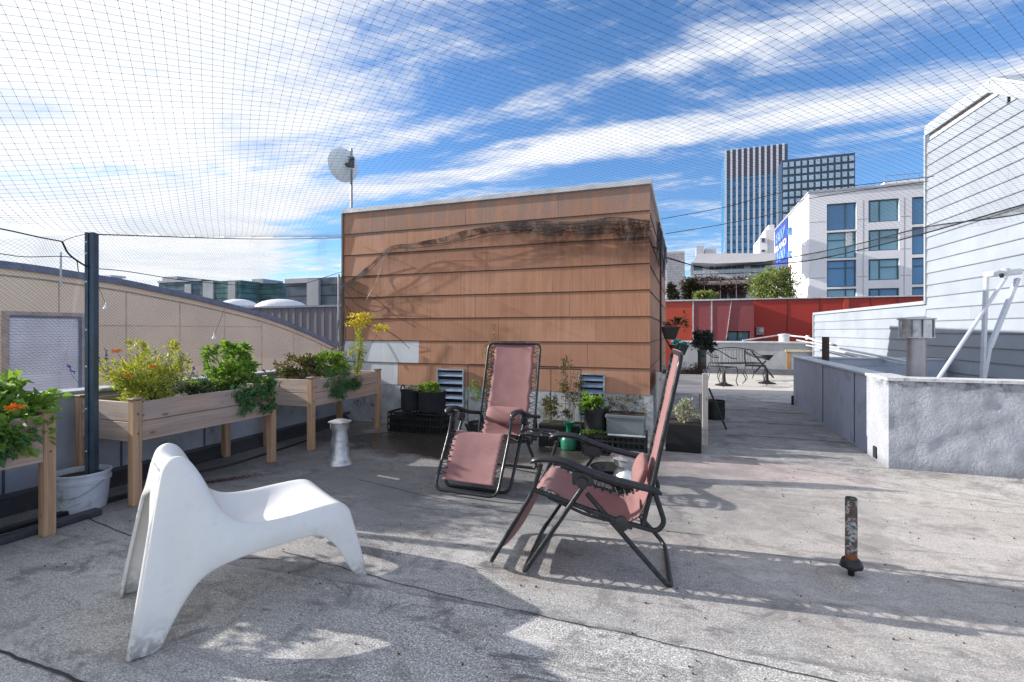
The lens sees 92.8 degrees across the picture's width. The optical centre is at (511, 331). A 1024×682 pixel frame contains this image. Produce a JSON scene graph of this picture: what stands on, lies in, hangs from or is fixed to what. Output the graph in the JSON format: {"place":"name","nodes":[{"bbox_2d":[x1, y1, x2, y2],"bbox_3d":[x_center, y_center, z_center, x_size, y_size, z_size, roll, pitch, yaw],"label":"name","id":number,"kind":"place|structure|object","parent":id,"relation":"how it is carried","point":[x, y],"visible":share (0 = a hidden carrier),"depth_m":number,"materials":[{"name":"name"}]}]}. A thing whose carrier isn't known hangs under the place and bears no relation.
{"place":"outdoors","nodes":[
{"label":"outdoors","id":0,"kind":"place"},
{"bbox_2d":[0,373,1023,681],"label":"roof deck","id":1,"kind":"structure","parent":0,"point":[718,499],"depth_m":2.43,"materials":[{"name":"concrete"}]},
{"bbox_2d":[0,409,55,536],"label":"raised planter","id":2,"kind":"object","parent":1,"relation":"on","point":[45,460],"visible":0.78,"depth_m":2.96,"materials":[{"name":"brown wood"}]},
{"bbox_2d":[0,426,42,467],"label":"trailing plant","id":3,"kind":"object","parent":2,"relation":"on","point":[23,441],"visible":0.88,"depth_m":2.77,"materials":[{"name":"green plant"}]},
{"bbox_2d":[0,368,73,460],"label":"nasturtium","id":4,"kind":"object","parent":2,"relation":"on","point":[11,389],"visible":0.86,"depth_m":2.93,"materials":[{"name":"green plant"}]},
{"bbox_2d":[0,508,101,544],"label":"edging bar","id":5,"kind":"object","parent":1,"relation":"on","point":[6,538],"visible":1,"depth_m":3.09,"materials":[{"name":"metal"}]},
{"bbox_2d":[0,493,127,533],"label":"edging bar","id":6,"kind":"object","parent":1,"relation":"on","point":[19,525],"visible":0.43,"depth_m":3.14,"materials":[{"name":"black plastic"}]},
{"bbox_2d":[56,464,112,514],"bbox_3d":[-3.041,1.118,3.444,0.348,0.264,0.348,0,0,20],"label":"bucket","id":7,"kind":"object","parent":1,"relation":"on","point":[78,489],"visible":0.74,"depth_m":3.35,"materials":[{"name":"plastic"}]},
{"bbox_2d":[85,232,98,473],"bbox_3d":[-2.997,0.175,3.475,0.060,1.750,0.060,0,0,-12],"label":"metal post","id":8,"kind":"object","parent":7,"relation":"in","point":[92,356],"visible":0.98,"depth_m":3.45,"materials":[{"name":"metal"}]},
{"bbox_2d":[61,241,89,267],"bbox_3d":[-3.024,-0.528,3.376,0.029,0.162,0.168,0,0,20],"label":"net rope","id":9,"kind":"object","parent":8,"relation":"attached to","point":[68,253],"visible":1,"depth_m":3.35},
{"bbox_2d":[0,228,61,241],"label":"net rope","id":10,"kind":"object","parent":9,"relation":"attached to","point":[30,235],"visible":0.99,"depth_m":3.15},
{"bbox_2d":[0,234,84,373],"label":"side net","id":11,"kind":"object","parent":10,"relation":"hanging from","point":[37,302],"visible":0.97,"depth_m":3.35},
{"bbox_2d":[99,234,325,238],"bbox_3d":[-2.695,-1.000,5.166,0.009,0.628,3.437,0,0,10],"label":"net rope","id":12,"kind":"object","parent":8,"relation":"attached to","point":[198,237],"visible":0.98,"depth_m":4.31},
{"bbox_2d":[63,235,342,371],"bbox_3d":[-2.835,-0.480,5.195,0.379,1.661,3.435,0,0,12],"label":"side net","id":13,"kind":"object","parent":12,"relation":"hanging from","point":[215,297],"visible":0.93,"depth_m":4.78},
{"bbox_2d":[0,0,1023,265],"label":"bird net","id":14,"kind":"object","parent":12,"relation":"hanging from","point":[330,192],"visible":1,"depth_m":2.95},
{"bbox_2d":[343,217,647,284],"bbox_3d":[-0.411,-0.973,6.123,4.140,0.663,0.006,0,0,20],"label":"net rope","id":15,"kind":"object","parent":14,"relation":"attached to","point":[470,236],"visible":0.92,"depth_m":6.26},
{"bbox_2d":[341,217,649,289],"bbox_3d":[-0.419,-0.657,6.111,4.145,1.349,0.078,0,0,20],"label":"net drape","id":16,"kind":"object","parent":15,"relation":"hanging from","point":[551,233],"visible":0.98,"depth_m":5.74,"materials":[{"name":"black fabric"}]},
{"bbox_2d":[345,219,651,285],"bbox_3d":[-0.392,-0.965,6.098,4.160,0.679,0.056,0,0,20],"label":"net bundle","id":17,"kind":"object","parent":15,"relation":"attached to","point":[457,239],"visible":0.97,"depth_m":5.74,"materials":[{"name":"black fabric"}]},
{"bbox_2d":[656,221,667,273],"bbox_3d":[2.053,-0.991,6.617,0.072,0.619,2.555,0,0,20],"label":"net drape","id":18,"kind":"object","parent":14,"relation":"hanging from","point":[660,240],"visible":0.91,"depth_m":5.87,"materials":[{"name":"black fabric"}]},
{"bbox_2d":[667,204,1023,268],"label":"net rope","id":19,"kind":"object","parent":14,"relation":"attached to","point":[868,247],"visible":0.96,"depth_m":5.39,"materials":[{"name":"black"}]},
{"bbox_2d":[667,213,1023,267],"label":"net rope","id":20,"kind":"object","parent":14,"relation":"attached to","point":[866,241],"visible":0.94,"depth_m":5.40,"materials":[{"name":"black"}]},
{"bbox_2d":[74,382,275,506],"bbox_3d":[-2.781,0.866,4.183,0.661,0.769,1.306,0,0,20],"label":"raised planter","id":21,"kind":"object","parent":1,"relation":"on","point":[134,422],"visible":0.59,"depth_m":3.68,"materials":[{"name":"brown wood"}]},
{"bbox_2d":[67,336,199,402],"bbox_3d":[-2.906,0.302,3.825,0.600,0.529,0.807,0,0,7],"label":"marigold bush","id":22,"kind":"object","parent":21,"relation":"on","point":[134,386],"visible":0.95,"depth_m":3.80,"materials":[{"name":"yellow plant"}]},
{"bbox_2d":[153,348,215,392],"bbox_3d":[-2.783,0.347,4.184,0.384,0.412,0.318,0,0,-12],"label":"lavender","id":23,"kind":"object","parent":21,"relation":"on","point":[186,380],"visible":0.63,"depth_m":4.23,"materials":[{"name":"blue plant"}]},
{"bbox_2d":[173,379,236,395],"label":"herb","id":24,"kind":"object","parent":21,"relation":"on","point":[195,389],"visible":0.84,"depth_m":4.12,"materials":[{"name":"green plant"}]},
{"bbox_2d":[198,338,267,390],"bbox_3d":[-2.600,0.314,4.546,0.587,0.501,0.567,0,0,20],"label":"pea vine","id":25,"kind":"object","parent":21,"relation":"on","point":[240,369],"visible":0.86,"depth_m":4.45,"materials":[{"name":"green plant"}]},
{"bbox_2d":[226,373,282,417],"bbox_3d":[-2.335,0.582,4.403,0.244,0.402,0.612,0,0,20],"label":"trailing vine","id":26,"kind":"object","parent":21,"relation":"on","point":[262,392],"visible":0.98,"depth_m":4.41,"materials":[{"name":"green plant"}]},
{"bbox_2d":[0,364,352,517],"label":"parapet","id":27,"kind":"structure","parent":1,"relation":"on","point":[18,489],"depth_m":4.26,"materials":[{"name":"concrete"}]},
{"bbox_2d":[146,440,306,479],"bbox_3d":[-2.607,1.250,4.759,0.222,0.036,1.651,0,0,26],"label":"drain hose","id":28,"kind":"object","parent":1,"relation":"on","point":[241,461],"visible":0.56,"depth_m":4.69,"materials":[{"name":"black plastic"}]},
{"bbox_2d":[119,443,366,662],"bbox_3d":[-1.287,0.890,2.374,0.956,0.724,0.623,0,0,-41],"label":"lounge chair","id":29,"kind":"object","parent":1,"relation":"on","point":[191,530],"visible":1,"depth_m":2.06,"materials":[{"name":"white plastic"}]},
{"bbox_2d":[262,368,381,450],"bbox_3d":[-2.191,0.866,5.773,0.671,0.769,1.256,0,0,20],"label":"raised planter","id":30,"kind":"object","parent":1,"relation":"on","point":[310,392],"visible":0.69,"depth_m":5.25,"materials":[{"name":"brown wood"}]},
{"bbox_2d":[270,352,340,379],"bbox_3d":[-2.318,0.396,5.519,0.522,0.337,0.711,0,0,20],"label":"geranium","id":31,"kind":"object","parent":30,"relation":"on","point":[306,362],"visible":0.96,"depth_m":5.38,"materials":[{"name":"green plant"}]},
{"bbox_2d":[309,349,352,377],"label":"tall herb","id":32,"kind":"object","parent":30,"relation":"on","point":[334,355],"visible":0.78,"depth_m":5.64,"materials":[{"name":"green plant"}]},
{"bbox_2d":[323,368,362,403],"bbox_3d":[-1.903,0.607,5.563,0.246,0.404,0.706,0,0,20],"label":"fern","id":33,"kind":"object","parent":30,"relation":"on","point":[348,385],"visible":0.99,"depth_m":5.47,"materials":[{"name":"green plant"}]},
{"bbox_2d":[344,312,389,373],"bbox_3d":[-1.815,0.175,5.895,0.527,0.812,0.830,0,0,-28],"label":"yellow daisy","id":34,"kind":"object","parent":30,"relation":"on","point":[354,323],"visible":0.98,"depth_m":5.75,"materials":[{"name":"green plant"}]},
{"bbox_2d":[325,418,353,466],"bbox_3d":[-1.632,1.042,4.624,0.262,0.416,0.261,0,0,20],"label":"roof vent","id":35,"kind":"object","parent":1,"relation":"on","point":[339,453],"visible":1,"depth_m":4.55,"materials":[{"name":"metal"}]},
{"bbox_2d":[387,408,426,432],"bbox_3d":[-1.305,1.125,6.191,0.403,0.250,0.372,0,0,20],"label":"crate","id":36,"kind":"object","parent":1,"relation":"on","point":[401,421],"visible":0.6,"depth_m":6.04,"materials":[{"name":"black plastic"}]},
{"bbox_2d":[400,384,420,410],"bbox_3d":[-1.268,0.839,6.178,0.284,0.320,0.284,0,0,20],"label":"fabric pot","id":37,"kind":"object","parent":36,"relation":"on","point":[409,400],"visible":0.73,"depth_m":6.05,"materials":[{"name":"black fabric"}]},
{"bbox_2d":[414,410,453,434],"bbox_3d":[-0.965,1.125,6.071,0.373,0.250,0.372,0,0,20],"label":"crate","id":38,"kind":"object","parent":1,"relation":"on","point":[432,423],"visible":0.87,"depth_m":5.92,"materials":[{"name":"black plastic"}]},
{"bbox_2d":[418,389,445,412],"bbox_3d":[-0.992,0.868,6.059,0.350,0.261,0.346,0,0,20],"label":"fabric pot","id":39,"kind":"object","parent":38,"relation":"on","point":[434,402],"visible":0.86,"depth_m":5.92,"materials":[{"name":"black fabric"}]},
{"bbox_2d":[414,381,441,392],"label":"sprouting greens","id":40,"kind":"object","parent":39,"relation":"on","point":[426,386],"visible":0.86,"depth_m":6.00,"materials":[{"name":"green plant"}]},
{"bbox_2d":[435,342,560,497],"bbox_3d":[-0.027,0.674,4.052,0.941,1.148,1.008,0,0,22],"label":"reclining chair","id":41,"kind":"object","parent":1,"relation":"on","point":[473,456],"visible":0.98,"depth_m":4.19,"materials":[{"name":"pink fabric"}]},
{"bbox_2d":[341,178,665,441],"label":"rooftop shed","id":42,"kind":"structure","parent":1,"relation":"on","point":[591,309],"depth_m":6.12,"materials":[{"name":"brown"}]},
{"bbox_2d":[328,148,357,208],"bbox_3d":[-2.459,-2.012,7.106,0.373,1.305,0.330,0,0,-10],"label":"satellite dish","id":43,"kind":"object","parent":42,"relation":"attached to","point":[345,170],"visible":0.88,"depth_m":7.02,"materials":[{"name":"white metal"}]},
{"bbox_2d":[652,246,661,371],"bbox_3d":[1.702,-0.253,5.741,0.115,1.506,0.024,0,0,20],"label":"trellis pole","id":44,"kind":"object","parent":42,"relation":"attached to","point":[660,249],"visible":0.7,"depth_m":5.72,"materials":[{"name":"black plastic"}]},
{"bbox_2d":[662,327,679,338],"bbox_3d":[1.977,0.024,6.100,0.201,0.160,0.141,0,0,0],"label":"hanging pot","id":45,"kind":"object","parent":42,"relation":"attached to","point":[670,332],"visible":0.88,"depth_m":6.05,"materials":[{"name":"black plastic"}]},
{"bbox_2d":[663,309,689,332],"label":"hanging plant","id":46,"kind":"object","parent":45,"relation":"on","point":[676,321],"visible":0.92,"depth_m":6.08,"materials":[{"name":"green plant"}]},
{"bbox_2d":[0,399,1022,681],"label":"roof seams","id":47,"kind":"object","parent":1,"relation":"on","point":[70,677],"visible":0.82,"depth_m":2.07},
{"bbox_2d":[536,368,581,421],"bbox_3d":[0.542,0.843,5.696,0.547,0.813,0.010,0,0,20],"label":"wire trellis","id":48,"kind":"object","parent":1,"relation":"on","point":[565,369],"visible":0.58,"depth_m":5.67,"materials":[{"name":"black metal"}]},
{"bbox_2d":[556,355,587,420],"bbox_3d":[0.675,0.657,5.545,0.380,0.787,0.178,0,0,5],"label":"climbing plant","id":49,"kind":"object","parent":48,"relation":"attached to","point":[566,386],"visible":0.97,"depth_m":5.54,"materials":[{"name":"green plant"}]},
{"bbox_2d":[538,419,584,448],"bbox_3d":[0.558,1.127,5.365,0.490,0.245,0.272,0,0,20],"label":"ribbed trough","id":50,"kind":"object","parent":1,"relation":"on","point":[554,425],"visible":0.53,"depth_m":5.28,"materials":[{"name":"black plastic"}]},
{"bbox_2d":[540,393,572,422],"bbox_3d":[0.481,0.846,5.368,0.380,0.334,0.190,0,0,15],"label":"marigold","id":51,"kind":"object","parent":50,"relation":"on","point":[550,407],"visible":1,"depth_m":5.37,"materials":[{"name":"green plant"}]},
{"bbox_2d":[553,421,581,450],"bbox_3d":[0.585,1.106,5.155,0.242,0.288,0.205,0,0,-22],"label":"watering can","id":52,"kind":"object","parent":1,"relation":"on","point":[569,444],"visible":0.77,"depth_m":5.12,"materials":[{"name":"plastic"}]},
{"bbox_2d":[490,349,682,587],"bbox_3d":[0.409,0.674,2.681,0.979,1.149,0.643,0,0,14],"label":"reclining chair","id":53,"kind":"object","parent":1,"relation":"on","point":[620,509],"visible":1,"depth_m":2.54,"materials":[{"name":"pink fabric"}]},
{"bbox_2d":[581,430,612,455],"bbox_3d":[0.916,1.145,5.086,0.315,0.210,0.372,0,0,20],"label":"crate","id":54,"kind":"object","parent":1,"relation":"on","point":[606,439],"visible":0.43,"depth_m":4.91,"materials":[{"name":"black plastic"}]},
{"bbox_2d":[584,406,608,431],"bbox_3d":[0.883,0.918,5.098,0.263,0.244,0.262,0,0,20],"label":"plant pot","id":55,"kind":"object","parent":54,"relation":"on","point":[596,419],"visible":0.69,"depth_m":4.99,"materials":[{"name":"black plastic"}]},
{"bbox_2d":[576,391,605,412],"bbox_3d":[0.834,0.744,5.097,0.323,0.241,0.291,0,0,45],"label":"lettuce","id":56,"kind":"object","parent":55,"relation":"on","point":[589,401],"visible":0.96,"depth_m":5.05,"materials":[{"name":"green plant"}]},
{"bbox_2d":[590,461,617,474],"bbox_3d":[0.852,1.225,4.330,0.320,0.050,0.318,0,0,20],"label":"plant saucer","id":57,"kind":"object","parent":1,"relation":"on","point":[607,467],"visible":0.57,"depth_m":4.42,"materials":[{"name":"black plastic"}]},
{"bbox_2d":[610,451,647,479],"bbox_3d":[1.006,1.145,4.141,0.340,0.211,0.338,0,0,20],"label":"roof vent","id":58,"kind":"object","parent":1,"relation":"on","point":[624,464],"visible":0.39,"depth_m":4.05,"materials":[{"name":"metal"}]},
{"bbox_2d":[613,430,647,453],"bbox_3d":[1.211,1.145,4.981,0.315,0.210,0.372,0,0,20],"label":"crate","id":59,"kind":"object","parent":1,"relation":"on","point":[638,444],"visible":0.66,"depth_m":4.82,"materials":[{"name":"black plastic"}]},
{"bbox_2d":[605,410,646,435],"bbox_3d":[1.165,0.934,4.971,0.386,0.201,0.270,0,0,20],"label":"box planter","id":60,"kind":"object","parent":59,"relation":"on","point":[630,423],"visible":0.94,"depth_m":4.86,"materials":[{"name":"grey plastic"}]},
{"bbox_2d":[606,395,647,414],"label":"wispy herb","id":61,"kind":"object","parent":60,"relation":"on","point":[614,404],"visible":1,"depth_m":4.96,"materials":[{"name":"green plant"}]},
{"bbox_2d":[656,365,707,445],"bbox_3d":[2.086,0.858,5.982,0.540,0.785,1.230,0,0,20],"label":"weathered planter","id":62,"kind":"object","parent":1,"relation":"on","point":[690,383],"visible":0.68,"depth_m":5.38,"materials":[{"name":"grey wood"}]},
{"bbox_2d":[697,350,706,372],"bbox_3d":[2.397,0.382,6.150,0.120,0.285,0.118,0,0,20],"label":"column pot","id":63,"kind":"object","parent":62,"relation":"on","point":[701,358],"depth_m":6.11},
{"bbox_2d":[688,327,717,356],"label":"dark bush","id":64,"kind":"object","parent":63,"relation":"on","point":[706,342],"visible":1,"depth_m":6.09,"materials":[{"name":"green plant"}]},
{"bbox_2d":[665,418,700,453],"bbox_3d":[1.819,1.102,5.180,0.350,0.296,0.340,0,0,20],"label":"black box planter","id":65,"kind":"object","parent":1,"relation":"on","point":[681,436],"visible":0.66,"depth_m":5.03,"materials":[{"name":"plastic"}]},
{"bbox_2d":[672,397,700,422],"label":"succulent","id":66,"kind":"object","parent":65,"relation":"on","point":[689,414],"visible":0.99,"depth_m":5.09,"materials":[{"name":"plant"}]},
{"bbox_2d":[708,399,724,419],"bbox_3d":[2.897,1.120,6.984,0.296,0.270,0.294,0,0,20],"label":"plant pot","id":67,"kind":"object","parent":1,"relation":"on","point":[713,413],"visible":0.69,"depth_m":6.86,"materials":[{"name":"black plastic"}]},
{"bbox_2d":[706,350,738,386],"bbox_3d":[4.824,0.837,11.206,0.536,0.837,0.504,0,0,-30],"label":"iron chair","id":68,"kind":"object","parent":1,"relation":"on","point":[719,366],"visible":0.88,"depth_m":11.11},
{"bbox_2d":[708,347,764,379],"bbox_3d":[5.756,0.837,12.533,1.294,0.836,0.536,0,0,-8],"label":"iron bench","id":69,"kind":"object","parent":1,"relation":"on","point":[731,362],"visible":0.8,"depth_m":12.68,"materials":[{"name":"metal"}]},
{"bbox_2d":[671,341,812,374],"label":"concrete wall","id":70,"kind":"structure","parent":1,"relation":"on","point":[775,364],"depth_m":14.23,"materials":[{"name":"concrete"}]},
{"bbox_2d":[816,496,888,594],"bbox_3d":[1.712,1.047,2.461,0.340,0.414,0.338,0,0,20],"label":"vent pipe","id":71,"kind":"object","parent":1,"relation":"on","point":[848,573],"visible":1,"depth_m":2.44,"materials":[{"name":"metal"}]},
{"bbox_2d":[791,356,946,452],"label":"painted parapet","id":72,"kind":"structure","parent":1,"relation":"on","point":[831,393],"depth_m":6.33,"materials":[{"name":"grey paint"}]},
{"bbox_2d":[796,339,905,362],"bbox_3d":[6.670,0.341,10.050,0.040,0.225,7.316,0,0,19],"label":"wall pipe","id":73,"kind":"object","parent":72,"relation":"attached to","point":[881,356],"depth_m":8.55,"materials":[{"name":"metal"}]},
{"bbox_2d":[806,344,905,365],"bbox_3d":[6.714,0.434,9.850,0.040,0.145,7.155,0,0,21],"label":"wall pipe","id":74,"kind":"object","parent":72,"relation":"attached to","point":[889,361],"depth_m":9.01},
{"bbox_2d":[865,373,1023,478],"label":"stucco parapet","id":75,"kind":"structure","parent":1,"relation":"on","point":[971,426],"depth_m":4.30,"materials":[{"name":"paint"}]},
{"bbox_2d":[937,268,1022,377],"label":"steel davit","id":76,"kind":"object","parent":75,"relation":"attached to","point":[986,348],"visible":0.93,"depth_m":4.97,"materials":[{"name":"white metal"}]},
{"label":"lower roof","id":77,"kind":"structure","parent":1,"relation":"on","visible":0},
{"bbox_2d":[860,366,905,375],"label":"well kerb","id":78,"kind":"structure","parent":77,"relation":"on","point":[899,370],"depth_m":7.64,"materials":[{"name":"concrete"}]},
{"bbox_2d":[897,317,936,376],"bbox_3d":[4.271,0.379,5.150,0.330,1.062,0.330,0,0,20],"label":"flue pipe","id":79,"kind":"object","parent":77,"relation":"on","point":[916,332],"visible":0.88,"depth_m":5.08,"materials":[{"name":"metal"}]},
{"bbox_2d":[0,0,1023,297],"label":"sky","id":80,"kind":"structure","parent":0,"point":[36,138],"materials":[{"name":"blue"}]},
{"bbox_2d":[813,74,1023,378],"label":"clapboard house","id":81,"kind":"structure","parent":0,"point":[959,260],"depth_m":7.17,"materials":[{"name":"white paint"}]},
{"bbox_3d":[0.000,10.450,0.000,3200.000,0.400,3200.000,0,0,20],"label":"ground","id":82,"kind":"structure","parent":0,"visible":0},
{"bbox_2d":[0,260,340,391],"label":"tan building","id":83,"kind":"structure","parent":82,"relation":"on","point":[51,379],"depth_m":10.44,"materials":[{"name":"paint"}]},
{"bbox_2d":[1,311,84,391],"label":"window","id":84,"kind":"structure","parent":83,"relation":"in","point":[4,366],"depth_m":9.33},
{"bbox_2d":[157,276,215,295],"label":"office block","id":85,"kind":"structure","parent":82,"relation":"on","point":[181,286],"depth_m":166.14,"materials":[{"name":"white glass"}]},
{"bbox_2d":[203,280,260,303],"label":"office block","id":86,"kind":"structure","parent":82,"relation":"on","point":[244,293],"depth_m":147.66,"materials":[{"name":"teal glass"}]},
{"bbox_2d":[252,279,285,300],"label":"office block","id":87,"kind":"structure","parent":82,"relation":"on","point":[266,285],"depth_m":150.97,"materials":[{"name":"teal glass"}]},
{"bbox_2d":[245,305,340,345],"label":"grey warehouse","id":88,"kind":"structure","parent":82,"relation":"on","point":[329,335],"depth_m":26.65,"materials":[{"name":"metal"}]},
{"bbox_2d":[255,299,304,305],"bbox_3d":[-16.063,-1.624,34.000,3.550,1.214,3.550,0,0,20],"label":"domed skylight","id":89,"kind":"object","parent":88,"relation":"on","point":[281,301],"visible":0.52,"depth_m":32.80},
{"bbox_2d":[285,277,340,304],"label":"office block","id":90,"kind":"structure","parent":82,"relation":"on","point":[307,289],"depth_m":106.66,"materials":[{"name":"grey glass"}]},
{"bbox_2d":[666,281,681,299],"bbox_3d":[13.205,3.048,39.967,1.402,14.417,1.280,0,0,20],"label":"street tree","id":91,"kind":"object","parent":82,"relation":"on","point":[672,292],"visible":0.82,"depth_m":39.84,"materials":[{"name":"green plant"}]},
{"bbox_2d":[692,289,719,298],"bbox_3d":[13.062,3.688,32.881,1.844,13.138,1.916,0,0,20],"label":"street tree","id":92,"kind":"object","parent":82,"relation":"on","point":[704,294],"visible":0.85,"depth_m":32.42,"materials":[{"name":"green plant"}]},
{"bbox_2d":[678,274,753,299],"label":"vine pergola","id":93,"kind":"object","parent":82,"relation":"on","point":[689,285],"visible":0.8,"depth_m":43.27,"materials":[{"name":"plant"}]},
{"bbox_2d":[666,225,775,299],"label":"modern building","id":94,"kind":"structure","parent":82,"relation":"on","point":[675,272],"depth_m":45.24,"materials":[{"name":"white concrete"}]},
{"bbox_2d":[721,143,787,252],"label":"glass tower","id":95,"kind":"structure","parent":82,"relation":"on","point":[753,210],"depth_m":226.48,"materials":[{"name":"glass"}]},
{"bbox_2d":[745,264,802,297],"bbox_3d":[18.213,2.782,33.886,3.871,14.949,3.239,0,0,20],"label":"street tree","id":96,"kind":"object","parent":82,"relation":"on","point":[762,280],"visible":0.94,"depth_m":33.52,"materials":[{"name":"green plant"}]},
{"bbox_2d":[665,295,923,369],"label":"red building","id":97,"kind":"structure","parent":82,"relation":"on","point":[738,319],"depth_m":19.61,"materials":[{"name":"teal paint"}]},
{"bbox_2d":[727,331,749,340],"bbox_3d":[8.933,0.379,19.268,0.823,0.759,0.090,0,0,20],"label":"window","id":98,"kind":"structure","parent":97,"relation":"in","point":[731,335],"depth_m":19.27,"materials":[{"name":"teal glass"}]},
{"bbox_2d":[779,153,854,223],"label":"grid tower","id":99,"kind":"structure","parent":82,"relation":"on","point":[833,176],"depth_m":211.09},
{"bbox_2d":[774,172,923,297],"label":"apartment block","id":100,"kind":"structure","parent":82,"relation":"on","point":[896,268],"depth_m":50.56,"materials":[{"name":"paint"}]},
{"bbox_2d":[827,202,855,230],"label":"window","id":101,"kind":"structure","parent":100,"relation":"in","point":[840,208],"depth_m":51.24,"materials":[{"name":"blue glass"}]},
{"bbox_2d":[827,231,855,258],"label":"window","id":102,"kind":"structure","parent":100,"relation":"in","point":[840,241],"depth_m":51.28,"materials":[{"name":"blue glass"}]},
{"bbox_2d":[827,260,855,286],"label":"window","id":103,"kind":"structure","parent":100,"relation":"in","point":[840,273],"depth_m":51.24,"materials":[{"name":"blue glass"}]},
{"bbox_2d":[827,289,855,296],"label":"window","id":104,"kind":"structure","parent":100,"relation":"in","point":[830,292],"depth_m":51.24,"materials":[{"name":"blue glass"}]},
{"bbox_2d":[868,198,898,222],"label":"window","id":105,"kind":"structure","parent":100,"relation":"in","point":[881,214],"depth_m":50.01,"materials":[{"name":"blue glass"}]},
{"bbox_2d":[868,229,898,250],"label":"window","id":106,"kind":"structure","parent":100,"relation":"in","point":[895,245],"depth_m":50.01,"materials":[{"name":"blue glass"}]},
{"bbox_2d":[868,258,898,279],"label":"window","id":107,"kind":"structure","parent":100,"relation":"in","point":[878,269],"depth_m":50.01,"materials":[{"name":"blue glass"}]},
{"bbox_2d":[868,288,898,295],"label":"window","id":108,"kind":"structure","parent":100,"relation":"in","point":[878,291],"depth_m":49.98,"materials":[{"name":"blue glass"}]},
{"bbox_2d":[912,197,923,224],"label":"window","id":109,"kind":"structure","parent":100,"relation":"in","point":[920,212],"depth_m":49.02,"materials":[{"name":"blue glass"}]},
{"bbox_2d":[912,227,923,254],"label":"window","id":110,"kind":"structure","parent":100,"relation":"in","point":[917,241],"depth_m":49.06,"materials":[{"name":"blue glass"}]},
{"bbox_2d":[912,257,923,284],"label":"window","id":111,"kind":"structure","parent":100,"relation":"in","point":[917,263],"depth_m":49.02,"materials":[{"name":"blue glass"}]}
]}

